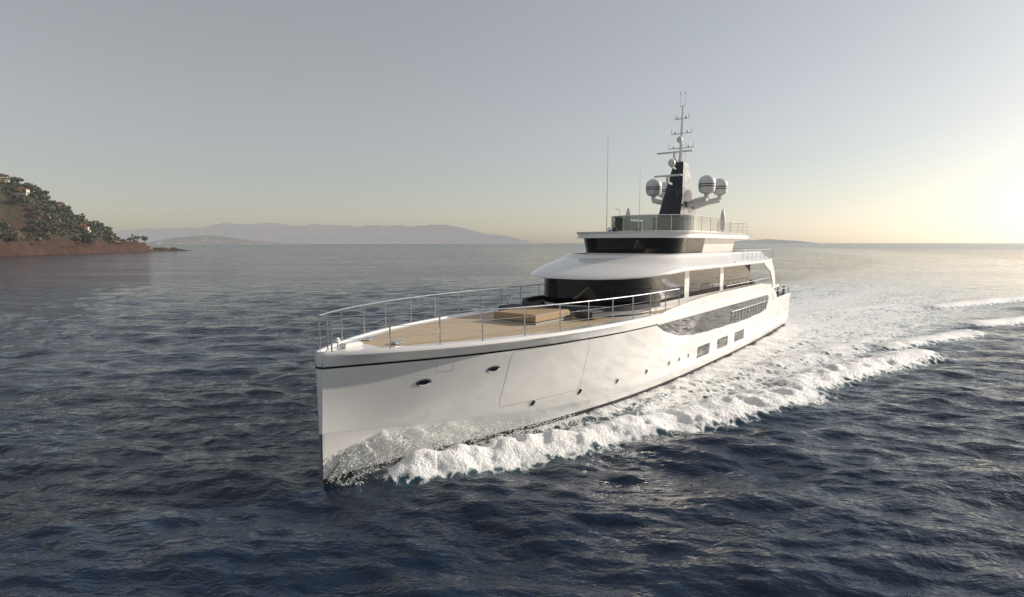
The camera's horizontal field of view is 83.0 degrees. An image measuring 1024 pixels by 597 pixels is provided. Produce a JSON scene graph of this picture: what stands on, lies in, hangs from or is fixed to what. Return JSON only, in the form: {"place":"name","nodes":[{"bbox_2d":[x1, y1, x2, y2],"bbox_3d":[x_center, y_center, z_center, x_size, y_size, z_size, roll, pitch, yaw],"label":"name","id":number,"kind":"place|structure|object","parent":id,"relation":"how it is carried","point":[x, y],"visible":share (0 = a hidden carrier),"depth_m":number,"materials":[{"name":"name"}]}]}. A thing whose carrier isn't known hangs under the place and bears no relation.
{"place":"outdoors","nodes":[
{"label":"outdoors","id":0,"kind":"place"},
{"bbox_2d":[0,182,192,255],"bbox_3d":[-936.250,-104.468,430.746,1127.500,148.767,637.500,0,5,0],"label":"headland terrain","id":1,"kind":"structure","parent":0,"point":[10,211],"depth_m":527.44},
{"bbox_2d":[0,175,9,182],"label":"villa","id":2,"kind":"object","parent":1,"relation":"on","point":[7,180],"visible":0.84,"depth_m":587.57,"materials":[{"name":"grey"}]},
{"bbox_2d":[10,188,29,195],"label":"villa","id":3,"kind":"object","parent":1,"relation":"on","point":[15,193],"visible":0.83,"depth_m":546.93,"materials":[{"name":"grey"}]},
{"bbox_2d":[0,173,147,243],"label":"headland trees","id":4,"kind":"object","parent":1,"relation":"on","point":[51,208],"visible":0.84,"depth_m":559.20,"materials":[{"name":"green plant"}]},
{"bbox_2d":[74,225,90,232],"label":"villa","id":5,"kind":"object","parent":1,"relation":"on","point":[86,228],"visible":0.29,"depth_m":593.84,"materials":[{"name":"grey"}]},
{"bbox_2d":[146,235,308,244],"bbox_3d":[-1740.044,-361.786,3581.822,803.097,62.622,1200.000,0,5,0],"label":"hill","id":6,"kind":"structure","parent":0,"point":[205,240],"depth_m":3316.28,"materials":[{"name":"grey stone"}]},
{"bbox_2d":[113,222,535,243],"bbox_3d":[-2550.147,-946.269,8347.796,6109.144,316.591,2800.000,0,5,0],"label":"coast hills","id":7,"kind":"structure","parent":0,"point":[346,234],"depth_m":7575.10,"materials":[{"name":"grey stone"}]},
{"bbox_2d":[0,243,1023,596],"bbox_3d":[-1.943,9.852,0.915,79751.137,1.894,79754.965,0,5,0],"label":"sea water","id":8,"kind":"structure","parent":0,"point":[852,425],"depth_m":27.76,"materials":[{"name":"blue liquid"}]},
{"bbox_2d":[318,414,603,485],"bbox_3d":[-3.261,6.245,29.484,14.021,1.956,14.401,4,7,37],"label":"bow spray","id":9,"kind":"object","parent":8,"relation":"on","point":[371,448],"visible":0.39,"depth_m":25.61,"materials":[{"name":"white liquid"}]},
{"bbox_2d":[314,92,789,485],"bbox_3d":[11.251,-5.595,47.932,10.760,25.190,63.260,4,7,37],"label":"yacht","id":10,"kind":"object","parent":8,"relation":"on","point":[627,306],"visible":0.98,"depth_m":33.53,"materials":[{"name":"paint"}]},
{"bbox_2d":[0,0,1023,242],"label":"sky","id":11,"kind":"structure","parent":0,"point":[823,121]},
{"bbox_2d":[734,239,811,242],"bbox_3d":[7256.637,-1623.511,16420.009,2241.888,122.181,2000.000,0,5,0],"label":"island","id":12,"kind":"structure","parent":0,"point":[766,241],"depth_m":15887.23,"materials":[{"name":"grey stone"}]}
]}

